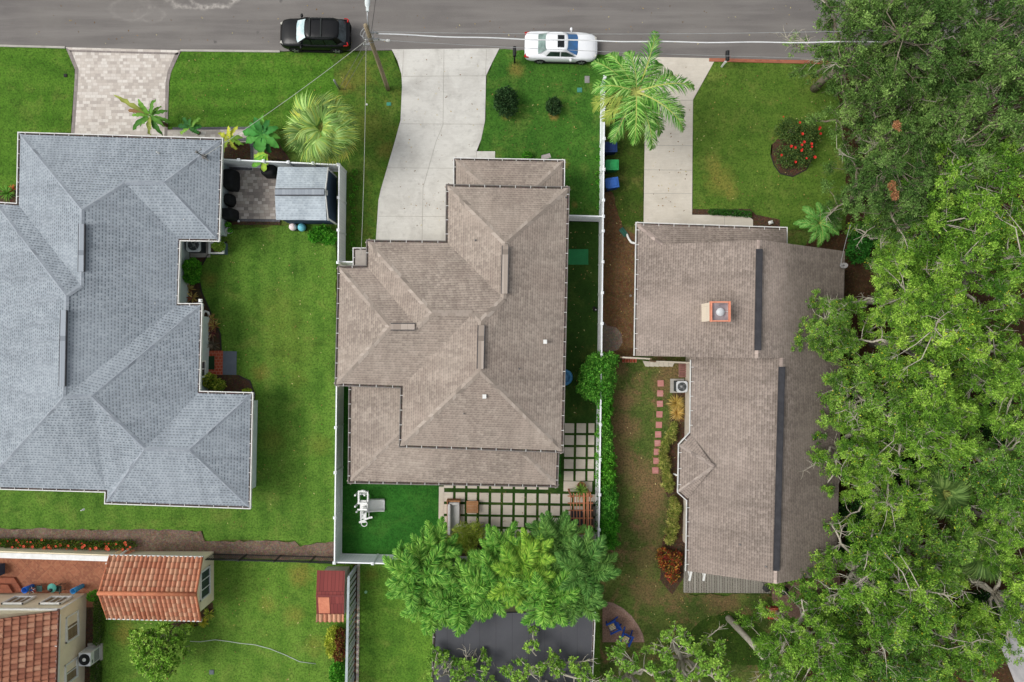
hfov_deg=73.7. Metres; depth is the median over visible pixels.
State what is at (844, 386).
oak tree
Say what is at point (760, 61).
kerb
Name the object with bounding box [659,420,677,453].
border plant
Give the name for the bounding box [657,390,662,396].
stepping stone
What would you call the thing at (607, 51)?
overhead cable
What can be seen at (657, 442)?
stepping stone
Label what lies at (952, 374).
understory
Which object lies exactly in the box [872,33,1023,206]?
oak tree
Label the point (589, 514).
storage bench
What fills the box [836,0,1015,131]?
oak tree
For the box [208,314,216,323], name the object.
bromeliad
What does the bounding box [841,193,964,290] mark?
oak tree
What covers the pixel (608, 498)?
hedge
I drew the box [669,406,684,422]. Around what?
grass tuft
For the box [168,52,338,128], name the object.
lawn
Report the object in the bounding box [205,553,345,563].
picket fence
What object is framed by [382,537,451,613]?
foxtail palm
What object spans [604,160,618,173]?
wheelie bin
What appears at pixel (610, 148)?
wheelie bin
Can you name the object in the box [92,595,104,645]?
boxwood hedge
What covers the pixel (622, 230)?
splash block
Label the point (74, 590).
tall pot
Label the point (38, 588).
bistro chair
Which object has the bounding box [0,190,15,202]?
mulch bed
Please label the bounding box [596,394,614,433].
hedge
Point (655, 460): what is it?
stepping stone
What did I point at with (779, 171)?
bed edging
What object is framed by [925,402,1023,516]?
oak tree
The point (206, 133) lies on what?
path
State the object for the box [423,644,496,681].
oak tree
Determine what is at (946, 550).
oak tree
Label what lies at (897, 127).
dead spray
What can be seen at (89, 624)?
mulch bed
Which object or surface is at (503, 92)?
round shrub
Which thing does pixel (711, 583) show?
deck
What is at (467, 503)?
coffee table
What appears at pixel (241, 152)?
mulch bed
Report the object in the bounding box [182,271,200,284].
bush
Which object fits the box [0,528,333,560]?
soil bed
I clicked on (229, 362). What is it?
grey slab
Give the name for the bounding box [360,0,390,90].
utility pole
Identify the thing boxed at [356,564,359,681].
stone edging
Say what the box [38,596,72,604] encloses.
window
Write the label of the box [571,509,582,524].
fire table
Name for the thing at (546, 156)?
garden flag
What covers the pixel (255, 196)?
patio
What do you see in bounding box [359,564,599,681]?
lawn
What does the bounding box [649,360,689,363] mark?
board fence
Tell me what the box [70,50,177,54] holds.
driveway border
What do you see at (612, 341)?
soil patch
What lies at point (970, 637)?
oak tree
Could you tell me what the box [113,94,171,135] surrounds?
banana plant
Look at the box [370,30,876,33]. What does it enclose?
overhead cable
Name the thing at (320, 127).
fan palm
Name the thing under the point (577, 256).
mat
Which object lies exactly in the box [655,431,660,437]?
stepping stone
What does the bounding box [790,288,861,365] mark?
oak tree
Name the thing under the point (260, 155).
banana plant
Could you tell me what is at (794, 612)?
patio
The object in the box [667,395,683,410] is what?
grass tuft
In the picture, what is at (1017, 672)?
pale outbuilding
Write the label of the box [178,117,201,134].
banana plant
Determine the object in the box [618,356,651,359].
board fence
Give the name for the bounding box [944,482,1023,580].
oak tree
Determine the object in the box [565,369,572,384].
paddling pool
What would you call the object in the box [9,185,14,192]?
cordyline
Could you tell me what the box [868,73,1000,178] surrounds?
oak tree
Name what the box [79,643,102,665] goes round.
air conditioner
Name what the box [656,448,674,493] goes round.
border plant
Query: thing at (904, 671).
oak tree
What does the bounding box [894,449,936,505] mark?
understory
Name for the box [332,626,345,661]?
croton
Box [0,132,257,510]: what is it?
grey roofed house
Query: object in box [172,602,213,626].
mulch bed
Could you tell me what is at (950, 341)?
oak tree
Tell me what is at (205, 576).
window
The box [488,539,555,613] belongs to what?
foxtail palm
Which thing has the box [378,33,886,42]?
overhead cable
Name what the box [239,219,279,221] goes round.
patio border
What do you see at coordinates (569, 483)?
patio
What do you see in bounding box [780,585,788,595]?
kettle grill
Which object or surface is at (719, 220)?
path
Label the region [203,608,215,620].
yellow lily
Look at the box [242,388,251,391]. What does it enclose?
croton
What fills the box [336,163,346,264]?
vinyl fence
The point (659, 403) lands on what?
stepping stone
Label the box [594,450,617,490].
hedge
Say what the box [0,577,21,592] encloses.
garden steps
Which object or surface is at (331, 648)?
croton
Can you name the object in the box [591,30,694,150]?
feather palm
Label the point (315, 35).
black sports utility car
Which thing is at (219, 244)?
planter shrub
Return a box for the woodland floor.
[783,58,1023,681]
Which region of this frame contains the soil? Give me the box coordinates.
[602,188,634,356]
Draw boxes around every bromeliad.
[186,290,197,302]
[187,283,195,291]
[207,339,218,349]
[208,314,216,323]
[208,320,219,332]
[208,328,216,338]
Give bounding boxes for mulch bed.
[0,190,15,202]
[85,607,94,681]
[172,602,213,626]
[188,242,224,350]
[208,375,252,391]
[224,144,249,159]
[227,221,279,224]
[264,145,289,160]
[660,392,684,594]
[692,209,779,226]
[771,139,812,175]
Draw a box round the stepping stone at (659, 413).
[656,411,662,417]
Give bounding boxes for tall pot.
[21,584,34,593]
[70,584,84,593]
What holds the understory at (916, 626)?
on the woodland floor
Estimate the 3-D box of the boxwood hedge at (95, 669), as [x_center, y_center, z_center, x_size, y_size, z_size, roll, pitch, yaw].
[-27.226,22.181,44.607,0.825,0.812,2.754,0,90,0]
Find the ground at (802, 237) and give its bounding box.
[0,49,840,681]
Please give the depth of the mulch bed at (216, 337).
44.96 m
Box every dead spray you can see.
[883,120,901,136]
[883,180,897,190]
[884,188,898,200]
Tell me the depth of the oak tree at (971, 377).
38.40 m
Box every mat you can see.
[208,356,213,368]
[568,249,587,264]
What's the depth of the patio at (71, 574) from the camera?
44.95 m
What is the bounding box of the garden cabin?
[97,551,213,621]
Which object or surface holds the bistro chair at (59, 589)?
on the patio at (71, 574)
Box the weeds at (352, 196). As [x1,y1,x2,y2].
[349,169,358,254]
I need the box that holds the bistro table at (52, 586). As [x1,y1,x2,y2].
[47,582,56,592]
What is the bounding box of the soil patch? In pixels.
[602,321,621,351]
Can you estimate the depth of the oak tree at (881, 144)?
39.67 m
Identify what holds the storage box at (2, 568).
on the patio at (71, 574)
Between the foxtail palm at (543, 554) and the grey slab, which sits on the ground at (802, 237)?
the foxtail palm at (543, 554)
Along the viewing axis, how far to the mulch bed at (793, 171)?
44.96 m
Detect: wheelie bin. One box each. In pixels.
[604,142,616,156]
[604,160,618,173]
[604,177,618,191]
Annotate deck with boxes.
[683,559,769,592]
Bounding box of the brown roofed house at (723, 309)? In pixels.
[626,221,844,583]
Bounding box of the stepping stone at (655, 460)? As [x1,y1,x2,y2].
[653,458,659,463]
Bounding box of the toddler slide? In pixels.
[354,490,384,526]
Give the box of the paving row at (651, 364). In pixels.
[643,361,673,366]
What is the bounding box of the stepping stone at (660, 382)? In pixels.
[657,380,663,386]
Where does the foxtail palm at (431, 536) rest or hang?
on the turf at (409, 509)
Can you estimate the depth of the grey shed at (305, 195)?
42.65 m
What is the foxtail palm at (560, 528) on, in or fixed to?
on the turf at (409, 509)
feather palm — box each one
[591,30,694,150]
[793,202,841,246]
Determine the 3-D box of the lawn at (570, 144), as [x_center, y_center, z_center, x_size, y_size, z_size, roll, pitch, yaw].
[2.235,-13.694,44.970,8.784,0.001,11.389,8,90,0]
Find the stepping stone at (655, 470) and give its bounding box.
[652,467,658,473]
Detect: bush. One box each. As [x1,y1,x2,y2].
[182,257,202,276]
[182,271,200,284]
[307,223,337,245]
[328,660,344,681]
[575,350,619,405]
[773,114,821,169]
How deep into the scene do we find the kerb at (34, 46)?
44.92 m
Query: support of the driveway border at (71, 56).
on the driveway at (103, 78)
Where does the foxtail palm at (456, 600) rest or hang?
on the lawn at (394, 646)
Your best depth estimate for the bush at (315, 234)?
44.28 m
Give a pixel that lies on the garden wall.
(93, 554)
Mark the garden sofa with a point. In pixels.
(453, 512)
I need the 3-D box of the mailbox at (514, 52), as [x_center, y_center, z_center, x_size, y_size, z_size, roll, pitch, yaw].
[0.175,-18.526,44.265,0.241,1.470,0.613,0,90,0]
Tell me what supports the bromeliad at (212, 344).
on the mulch bed at (216, 337)
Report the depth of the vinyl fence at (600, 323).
43.84 m
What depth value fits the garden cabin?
42.30 m
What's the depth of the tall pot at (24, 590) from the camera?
44.40 m
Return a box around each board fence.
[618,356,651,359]
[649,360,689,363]
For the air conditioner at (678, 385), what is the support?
on the yard at (643, 526)
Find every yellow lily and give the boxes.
[198,617,208,627]
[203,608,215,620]
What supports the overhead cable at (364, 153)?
attached to the utility pole
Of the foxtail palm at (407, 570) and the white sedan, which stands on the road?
the white sedan
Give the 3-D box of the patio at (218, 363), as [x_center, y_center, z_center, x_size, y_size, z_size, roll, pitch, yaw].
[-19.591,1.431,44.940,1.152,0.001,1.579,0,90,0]
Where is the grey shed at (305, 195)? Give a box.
[275,167,336,224]
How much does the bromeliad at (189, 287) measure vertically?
0.444 m
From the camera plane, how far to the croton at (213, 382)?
44.31 m
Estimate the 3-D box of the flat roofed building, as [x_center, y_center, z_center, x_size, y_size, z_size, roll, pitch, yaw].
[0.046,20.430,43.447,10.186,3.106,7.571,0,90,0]
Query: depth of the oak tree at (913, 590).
37.18 m
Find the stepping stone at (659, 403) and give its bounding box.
[657,401,662,406]
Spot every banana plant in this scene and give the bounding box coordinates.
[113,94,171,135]
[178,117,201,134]
[218,126,243,151]
[242,114,280,152]
[252,151,276,171]
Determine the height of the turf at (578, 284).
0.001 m
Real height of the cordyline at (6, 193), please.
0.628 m
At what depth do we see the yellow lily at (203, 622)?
44.79 m
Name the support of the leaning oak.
on the lawn at (738, 646)
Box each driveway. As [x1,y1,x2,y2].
[66,47,179,135]
[376,48,498,239]
[622,56,713,223]
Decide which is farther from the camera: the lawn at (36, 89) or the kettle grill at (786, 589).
the lawn at (36, 89)
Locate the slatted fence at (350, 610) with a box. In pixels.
[345,565,356,681]
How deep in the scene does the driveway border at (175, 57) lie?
44.95 m
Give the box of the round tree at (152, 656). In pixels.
[127,621,196,681]
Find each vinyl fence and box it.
[223,158,338,171]
[333,386,343,564]
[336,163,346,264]
[336,553,481,565]
[339,260,352,264]
[569,215,604,221]
[595,353,602,540]
[597,75,605,355]
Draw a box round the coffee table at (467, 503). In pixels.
[466,500,477,512]
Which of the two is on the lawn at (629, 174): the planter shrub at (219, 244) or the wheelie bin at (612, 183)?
the wheelie bin at (612, 183)
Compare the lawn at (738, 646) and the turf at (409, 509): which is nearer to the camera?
the lawn at (738, 646)
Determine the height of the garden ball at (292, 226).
0.500 m
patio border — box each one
[229,167,251,169]
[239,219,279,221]
[607,602,643,641]
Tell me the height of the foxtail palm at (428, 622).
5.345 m
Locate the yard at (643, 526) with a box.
[600,356,796,681]
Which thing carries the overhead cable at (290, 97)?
attached to the utility pole
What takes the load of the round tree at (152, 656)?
on the lawn at (274, 621)
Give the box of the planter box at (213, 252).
[208,242,227,254]
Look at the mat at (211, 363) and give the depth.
44.90 m
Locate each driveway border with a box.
[66,48,77,132]
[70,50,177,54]
[164,51,179,135]
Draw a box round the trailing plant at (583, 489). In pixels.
[571,482,588,499]
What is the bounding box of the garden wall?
[0,546,131,563]
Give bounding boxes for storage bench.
[587,501,592,528]
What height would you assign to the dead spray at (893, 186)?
2.448 m
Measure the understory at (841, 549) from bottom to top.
2.062 m
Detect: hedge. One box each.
[0,538,137,550]
[89,660,102,681]
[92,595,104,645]
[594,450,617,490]
[594,510,620,550]
[595,422,614,460]
[595,481,619,520]
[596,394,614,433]
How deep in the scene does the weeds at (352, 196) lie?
44.84 m
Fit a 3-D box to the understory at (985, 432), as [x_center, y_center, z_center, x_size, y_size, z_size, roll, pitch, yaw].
[31.206,4.899,44.016,3.054,2.107,4.330,-16,90,0]
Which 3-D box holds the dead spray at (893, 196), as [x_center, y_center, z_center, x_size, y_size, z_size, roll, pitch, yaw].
[20.959,-7.999,38.377,0.693,2.456,0.623,-39,90,0]
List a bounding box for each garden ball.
[289,223,296,230]
[298,223,305,230]
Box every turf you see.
[342,386,596,554]
[439,477,595,538]
[561,423,595,476]
[564,221,598,422]
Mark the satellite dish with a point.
(844, 265)
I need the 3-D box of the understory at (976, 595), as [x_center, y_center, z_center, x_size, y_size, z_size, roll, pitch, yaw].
[30.409,18.195,44.023,2.966,2.081,4.432,-14,90,0]
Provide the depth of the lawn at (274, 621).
44.98 m
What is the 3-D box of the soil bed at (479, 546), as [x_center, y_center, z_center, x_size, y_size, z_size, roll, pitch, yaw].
[-1.400,13.893,44.964,13.922,0.001,2.084,0,90,0]
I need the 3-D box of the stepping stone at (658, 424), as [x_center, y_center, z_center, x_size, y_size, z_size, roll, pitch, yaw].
[9.669,5.518,44.950,0.411,0.060,0.420,0,90,0]
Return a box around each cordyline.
[0,184,14,201]
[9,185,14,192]
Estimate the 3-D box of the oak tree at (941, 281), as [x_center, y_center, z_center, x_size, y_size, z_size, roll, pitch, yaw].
[23.280,-2.635,40.617,6.623,8.964,6.446,38,90,0]
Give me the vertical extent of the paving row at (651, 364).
0.090 m
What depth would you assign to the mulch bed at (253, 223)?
44.96 m
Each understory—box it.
[807,592,853,641]
[837,535,883,588]
[838,491,880,550]
[844,375,874,431]
[845,220,880,265]
[849,428,895,484]
[891,610,920,660]
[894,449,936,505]
[925,354,964,405]
[956,589,1005,653]
[971,389,1018,446]
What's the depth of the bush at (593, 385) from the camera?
43.07 m
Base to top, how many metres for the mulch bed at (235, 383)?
0.001 m
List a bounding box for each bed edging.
[199,241,226,349]
[239,376,254,399]
[770,144,813,176]
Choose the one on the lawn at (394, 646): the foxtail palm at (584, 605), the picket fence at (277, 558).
the foxtail palm at (584, 605)
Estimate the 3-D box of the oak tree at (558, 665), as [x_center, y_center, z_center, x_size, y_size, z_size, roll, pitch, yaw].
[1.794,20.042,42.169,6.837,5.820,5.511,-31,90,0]
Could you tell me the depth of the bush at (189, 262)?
44.09 m
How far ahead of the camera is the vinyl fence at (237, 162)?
43.64 m
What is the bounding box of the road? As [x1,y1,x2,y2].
[0,0,1023,61]
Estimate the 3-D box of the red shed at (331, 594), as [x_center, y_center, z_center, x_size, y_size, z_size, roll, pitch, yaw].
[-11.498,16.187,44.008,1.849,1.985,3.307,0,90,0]
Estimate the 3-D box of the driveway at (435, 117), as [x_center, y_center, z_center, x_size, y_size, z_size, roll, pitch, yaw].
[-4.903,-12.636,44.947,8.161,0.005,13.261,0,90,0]
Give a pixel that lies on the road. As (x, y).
(218, 26)
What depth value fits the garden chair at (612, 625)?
44.48 m
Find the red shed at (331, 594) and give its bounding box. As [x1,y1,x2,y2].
[316,566,349,622]
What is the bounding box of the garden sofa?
[446,498,483,534]
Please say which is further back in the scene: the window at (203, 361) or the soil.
the soil
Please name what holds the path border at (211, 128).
on the path at (206, 133)
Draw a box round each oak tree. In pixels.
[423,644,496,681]
[493,625,605,681]
[588,636,675,681]
[644,620,742,681]
[733,580,869,681]
[773,0,962,142]
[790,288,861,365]
[794,513,958,675]
[799,400,912,498]
[803,61,953,188]
[816,340,922,446]
[818,577,939,681]
[820,119,945,250]
[833,235,975,348]
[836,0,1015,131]
[838,442,940,550]
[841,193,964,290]
[844,287,1016,421]
[852,106,981,247]
[854,358,983,480]
[864,500,984,607]
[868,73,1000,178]
[871,0,1023,123]
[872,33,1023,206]
[872,128,1023,262]
[891,195,1023,357]
[900,598,1005,681]
[913,320,1023,438]
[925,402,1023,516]
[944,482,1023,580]
[957,539,1023,665]
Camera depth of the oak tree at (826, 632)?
39.07 m
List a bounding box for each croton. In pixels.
[202,372,226,390]
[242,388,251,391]
[323,622,340,658]
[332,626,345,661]
[656,546,683,584]
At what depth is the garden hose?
44.94 m
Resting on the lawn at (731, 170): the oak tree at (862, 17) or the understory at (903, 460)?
the oak tree at (862, 17)
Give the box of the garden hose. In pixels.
[190,639,315,663]
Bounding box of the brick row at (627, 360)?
[622,358,636,362]
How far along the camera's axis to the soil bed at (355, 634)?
44.97 m
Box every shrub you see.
[86,590,97,601]
[211,241,225,251]
[444,519,485,554]
[493,85,519,118]
[522,151,532,158]
[545,96,562,115]
[707,208,751,217]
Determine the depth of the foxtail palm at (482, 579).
39.20 m
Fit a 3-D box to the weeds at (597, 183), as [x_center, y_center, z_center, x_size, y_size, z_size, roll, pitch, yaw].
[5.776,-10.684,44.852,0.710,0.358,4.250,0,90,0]
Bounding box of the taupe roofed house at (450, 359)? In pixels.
[334,157,570,488]
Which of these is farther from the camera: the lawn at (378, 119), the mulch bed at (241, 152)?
the lawn at (378, 119)
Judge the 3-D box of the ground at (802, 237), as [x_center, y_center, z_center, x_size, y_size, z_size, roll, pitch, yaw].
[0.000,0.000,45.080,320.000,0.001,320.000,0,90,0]
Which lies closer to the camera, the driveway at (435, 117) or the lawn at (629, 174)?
the driveway at (435, 117)
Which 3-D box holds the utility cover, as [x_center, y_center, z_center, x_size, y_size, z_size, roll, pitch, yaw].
[4.941,-17.213,44.959,0.320,0.082,0.460,0,90,0]
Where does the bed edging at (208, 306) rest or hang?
on the lawn at (267, 314)
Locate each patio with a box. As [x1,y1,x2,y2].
[0,550,134,606]
[209,351,222,374]
[228,168,275,218]
[439,423,594,539]
[602,605,641,641]
[771,575,839,621]
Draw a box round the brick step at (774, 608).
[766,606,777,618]
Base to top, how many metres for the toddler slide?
1.483 m
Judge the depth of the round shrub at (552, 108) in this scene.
44.23 m
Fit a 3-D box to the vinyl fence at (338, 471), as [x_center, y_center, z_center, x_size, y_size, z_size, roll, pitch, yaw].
[-11.168,8.318,44.032,0.180,1.935,11.579,1,90,0]
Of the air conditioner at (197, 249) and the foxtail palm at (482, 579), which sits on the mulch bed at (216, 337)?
the air conditioner at (197, 249)
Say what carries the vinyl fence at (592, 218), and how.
on the lawn at (570, 144)
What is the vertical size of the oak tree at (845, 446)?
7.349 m
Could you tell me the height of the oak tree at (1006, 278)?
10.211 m
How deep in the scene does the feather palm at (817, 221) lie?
43.25 m
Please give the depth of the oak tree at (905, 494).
40.18 m
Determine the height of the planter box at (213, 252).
0.650 m
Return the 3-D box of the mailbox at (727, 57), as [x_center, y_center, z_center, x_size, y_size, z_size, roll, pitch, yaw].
[13.814,-18.263,44.265,0.241,1.470,0.613,0,90,0]
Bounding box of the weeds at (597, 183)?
[595,148,604,209]
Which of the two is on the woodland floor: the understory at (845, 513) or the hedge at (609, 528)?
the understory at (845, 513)
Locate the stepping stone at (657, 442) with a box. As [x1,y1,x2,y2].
[654,440,660,445]
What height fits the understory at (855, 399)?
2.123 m
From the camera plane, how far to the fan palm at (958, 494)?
40.79 m
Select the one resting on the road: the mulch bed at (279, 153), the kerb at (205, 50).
the kerb at (205, 50)
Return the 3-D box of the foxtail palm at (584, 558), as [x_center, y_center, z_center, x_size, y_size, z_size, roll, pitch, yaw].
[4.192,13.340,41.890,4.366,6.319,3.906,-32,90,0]
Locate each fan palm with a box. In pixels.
[280,91,360,165]
[908,466,974,521]
[949,521,1012,584]
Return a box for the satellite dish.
[840,263,847,268]
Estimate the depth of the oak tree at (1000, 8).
38.03 m
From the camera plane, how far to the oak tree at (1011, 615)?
39.87 m
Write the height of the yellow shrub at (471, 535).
2.908 m
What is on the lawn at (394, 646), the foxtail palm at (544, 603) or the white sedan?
the foxtail palm at (544, 603)
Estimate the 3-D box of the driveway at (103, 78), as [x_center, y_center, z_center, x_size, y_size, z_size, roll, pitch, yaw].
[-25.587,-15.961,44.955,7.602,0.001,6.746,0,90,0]
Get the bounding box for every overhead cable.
[204,40,366,155]
[361,76,365,248]
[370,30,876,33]
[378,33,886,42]
[391,40,898,59]
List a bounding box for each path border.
[172,127,249,129]
[227,138,252,159]
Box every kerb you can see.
[0,45,65,48]
[180,49,279,52]
[709,58,827,63]
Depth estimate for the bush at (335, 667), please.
44.32 m
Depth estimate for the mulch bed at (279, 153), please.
44.96 m
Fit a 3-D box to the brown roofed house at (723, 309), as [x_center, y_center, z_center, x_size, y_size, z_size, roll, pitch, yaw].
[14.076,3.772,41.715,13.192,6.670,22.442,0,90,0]
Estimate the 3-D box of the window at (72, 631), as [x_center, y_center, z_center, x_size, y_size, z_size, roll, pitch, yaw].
[-27.999,18.177,43.500,0.123,1.250,1.650,-1,90,0]
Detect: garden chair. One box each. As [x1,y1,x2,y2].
[605,616,621,634]
[620,626,633,646]
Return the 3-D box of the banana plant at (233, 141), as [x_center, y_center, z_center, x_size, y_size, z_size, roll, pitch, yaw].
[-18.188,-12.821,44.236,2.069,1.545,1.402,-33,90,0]
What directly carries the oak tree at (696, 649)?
on the yard at (643, 526)
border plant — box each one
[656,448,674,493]
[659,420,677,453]
[663,494,682,545]
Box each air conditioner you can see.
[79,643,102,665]
[186,242,209,256]
[670,379,687,392]
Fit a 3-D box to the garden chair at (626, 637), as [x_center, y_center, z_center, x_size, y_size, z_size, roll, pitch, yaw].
[7.476,19.314,44.458,0.780,0.985,0.926,25,90,0]
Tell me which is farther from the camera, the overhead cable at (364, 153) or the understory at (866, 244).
the understory at (866, 244)
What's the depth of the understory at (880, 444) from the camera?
43.95 m
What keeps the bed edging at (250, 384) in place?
on the mulch bed at (235, 383)
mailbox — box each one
[513,46,516,62]
[721,50,729,66]
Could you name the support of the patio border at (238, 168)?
on the patio at (255, 196)
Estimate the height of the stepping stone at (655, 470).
0.060 m
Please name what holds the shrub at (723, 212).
on the mulch bed at (758, 220)
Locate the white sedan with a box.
[524,27,596,64]
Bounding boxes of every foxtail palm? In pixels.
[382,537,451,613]
[399,596,453,635]
[403,516,465,586]
[422,549,490,637]
[458,549,527,618]
[467,521,522,568]
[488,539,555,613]
[509,523,555,572]
[515,562,581,629]
[525,509,586,570]
[548,525,621,599]
[548,567,607,626]
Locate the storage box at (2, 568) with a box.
[0,563,4,575]
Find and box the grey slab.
[223,351,236,374]
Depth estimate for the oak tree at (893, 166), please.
38.97 m
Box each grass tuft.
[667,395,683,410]
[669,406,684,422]
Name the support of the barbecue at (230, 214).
on the patio at (255, 196)
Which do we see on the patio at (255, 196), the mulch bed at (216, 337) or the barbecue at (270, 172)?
the barbecue at (270, 172)
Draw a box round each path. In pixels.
[167,130,257,159]
[692,215,752,225]
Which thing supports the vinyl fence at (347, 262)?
on the lawn at (378, 119)
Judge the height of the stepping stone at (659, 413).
0.060 m
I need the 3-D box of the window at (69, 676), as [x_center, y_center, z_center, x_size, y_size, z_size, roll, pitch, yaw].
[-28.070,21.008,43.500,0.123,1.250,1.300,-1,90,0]
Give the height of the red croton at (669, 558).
1.246 m
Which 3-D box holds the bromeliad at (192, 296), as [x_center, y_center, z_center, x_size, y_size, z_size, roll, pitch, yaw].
[-20.980,-2.893,44.781,0.875,0.438,0.932,11,90,0]
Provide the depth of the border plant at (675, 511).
44.49 m
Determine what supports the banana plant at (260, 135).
on the ground at (802, 237)
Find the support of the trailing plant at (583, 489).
in the planter
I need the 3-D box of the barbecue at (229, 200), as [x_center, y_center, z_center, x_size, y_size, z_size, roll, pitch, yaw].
[-18.443,-9.208,44.590,0.622,0.819,0.833,0,90,0]
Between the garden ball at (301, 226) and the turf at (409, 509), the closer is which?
the garden ball at (301, 226)
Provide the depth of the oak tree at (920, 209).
39.78 m
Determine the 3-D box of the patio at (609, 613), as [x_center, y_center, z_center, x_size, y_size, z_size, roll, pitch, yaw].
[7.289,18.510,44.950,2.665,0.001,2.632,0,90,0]
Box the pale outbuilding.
[981,590,1023,681]
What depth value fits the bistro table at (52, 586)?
44.27 m
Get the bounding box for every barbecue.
[222,208,238,221]
[223,169,239,191]
[223,193,235,206]
[260,165,277,178]
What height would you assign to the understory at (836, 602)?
2.134 m
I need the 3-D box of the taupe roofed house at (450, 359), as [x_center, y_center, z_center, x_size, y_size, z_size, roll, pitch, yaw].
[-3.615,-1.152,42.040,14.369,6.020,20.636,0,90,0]
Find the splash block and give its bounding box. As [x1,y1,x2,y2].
[619,227,627,236]
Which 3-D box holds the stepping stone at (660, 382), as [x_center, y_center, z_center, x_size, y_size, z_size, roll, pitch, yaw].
[9.784,2.784,44.950,0.414,0.060,0.423,0,90,0]
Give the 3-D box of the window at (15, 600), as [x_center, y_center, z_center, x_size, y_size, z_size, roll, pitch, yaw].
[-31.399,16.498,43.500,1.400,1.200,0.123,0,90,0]
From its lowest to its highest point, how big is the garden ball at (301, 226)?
0.540 m
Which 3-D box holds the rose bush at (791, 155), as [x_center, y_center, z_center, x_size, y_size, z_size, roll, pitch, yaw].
[18.497,-12.940,44.295,3.106,1.467,3.670,0,90,0]
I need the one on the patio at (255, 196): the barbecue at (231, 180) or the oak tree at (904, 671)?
the barbecue at (231, 180)
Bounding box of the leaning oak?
[725,615,866,681]
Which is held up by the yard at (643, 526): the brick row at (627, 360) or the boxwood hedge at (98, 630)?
the brick row at (627, 360)
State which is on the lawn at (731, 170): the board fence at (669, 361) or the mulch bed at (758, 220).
the mulch bed at (758, 220)
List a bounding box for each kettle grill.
[762,582,770,591]
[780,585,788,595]
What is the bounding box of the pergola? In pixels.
[568,488,592,533]
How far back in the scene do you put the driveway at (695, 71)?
44.95 m
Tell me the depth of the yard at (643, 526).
44.98 m
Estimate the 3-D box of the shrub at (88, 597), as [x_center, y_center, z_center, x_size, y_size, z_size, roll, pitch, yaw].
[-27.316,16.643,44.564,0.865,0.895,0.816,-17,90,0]
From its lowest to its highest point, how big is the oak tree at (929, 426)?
9.367 m
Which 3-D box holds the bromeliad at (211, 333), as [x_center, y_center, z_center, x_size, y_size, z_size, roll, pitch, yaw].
[-19.730,-0.619,44.778,0.904,0.443,0.819,43,90,0]
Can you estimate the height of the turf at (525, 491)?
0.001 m
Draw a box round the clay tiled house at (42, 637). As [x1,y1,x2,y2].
[0,593,86,681]
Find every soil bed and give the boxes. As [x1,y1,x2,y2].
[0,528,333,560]
[353,565,356,681]
[459,537,592,555]
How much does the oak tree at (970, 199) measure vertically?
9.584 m
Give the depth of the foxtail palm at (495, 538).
40.15 m
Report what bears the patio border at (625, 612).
on the patio at (609, 613)
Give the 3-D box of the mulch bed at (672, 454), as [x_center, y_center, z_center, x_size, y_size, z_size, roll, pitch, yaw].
[10.730,9.874,44.960,1.975,0.001,13.659,0,90,0]
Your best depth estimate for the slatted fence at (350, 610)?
43.57 m
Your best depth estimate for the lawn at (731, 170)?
44.97 m
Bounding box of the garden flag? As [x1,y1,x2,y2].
[540,153,550,158]
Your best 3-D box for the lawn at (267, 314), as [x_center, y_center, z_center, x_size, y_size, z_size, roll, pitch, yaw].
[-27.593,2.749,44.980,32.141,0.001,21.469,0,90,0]
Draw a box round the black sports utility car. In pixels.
[280,13,350,53]
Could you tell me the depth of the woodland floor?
44.97 m
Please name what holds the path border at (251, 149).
on the path at (206, 133)
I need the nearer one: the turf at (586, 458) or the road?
the turf at (586, 458)
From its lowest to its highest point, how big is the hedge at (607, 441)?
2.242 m
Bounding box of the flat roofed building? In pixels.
[431,599,595,681]
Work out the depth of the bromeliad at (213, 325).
44.79 m
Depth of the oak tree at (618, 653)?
40.58 m
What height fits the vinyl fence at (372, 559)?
1.885 m
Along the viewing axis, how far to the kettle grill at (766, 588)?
44.14 m
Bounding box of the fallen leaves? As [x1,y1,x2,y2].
[38,5,829,679]
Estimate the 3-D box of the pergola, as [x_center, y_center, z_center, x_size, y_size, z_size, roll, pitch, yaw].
[4.269,10.762,43.740,1.587,2.520,2.659,0,90,0]
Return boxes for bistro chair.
[29,584,45,593]
[55,583,65,593]
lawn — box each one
[0,47,74,189]
[0,224,336,545]
[101,560,352,681]
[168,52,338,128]
[280,51,401,260]
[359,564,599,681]
[479,49,621,222]
[604,91,644,224]
[666,611,779,665]
[692,62,845,229]
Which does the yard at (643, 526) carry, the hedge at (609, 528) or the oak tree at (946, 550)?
the hedge at (609, 528)
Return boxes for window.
[1,596,36,604]
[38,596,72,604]
[64,656,78,681]
[65,610,79,643]
[200,565,210,601]
[202,360,205,377]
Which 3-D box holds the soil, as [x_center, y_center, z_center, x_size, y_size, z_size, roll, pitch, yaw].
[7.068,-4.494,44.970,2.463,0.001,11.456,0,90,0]
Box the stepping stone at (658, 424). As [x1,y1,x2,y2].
[656,422,661,427]
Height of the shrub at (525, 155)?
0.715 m
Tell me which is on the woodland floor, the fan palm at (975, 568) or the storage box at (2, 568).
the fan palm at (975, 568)
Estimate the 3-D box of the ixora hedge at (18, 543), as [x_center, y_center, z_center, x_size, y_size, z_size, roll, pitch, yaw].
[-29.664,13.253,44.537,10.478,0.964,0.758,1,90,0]
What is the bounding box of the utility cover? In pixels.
[585,76,589,82]

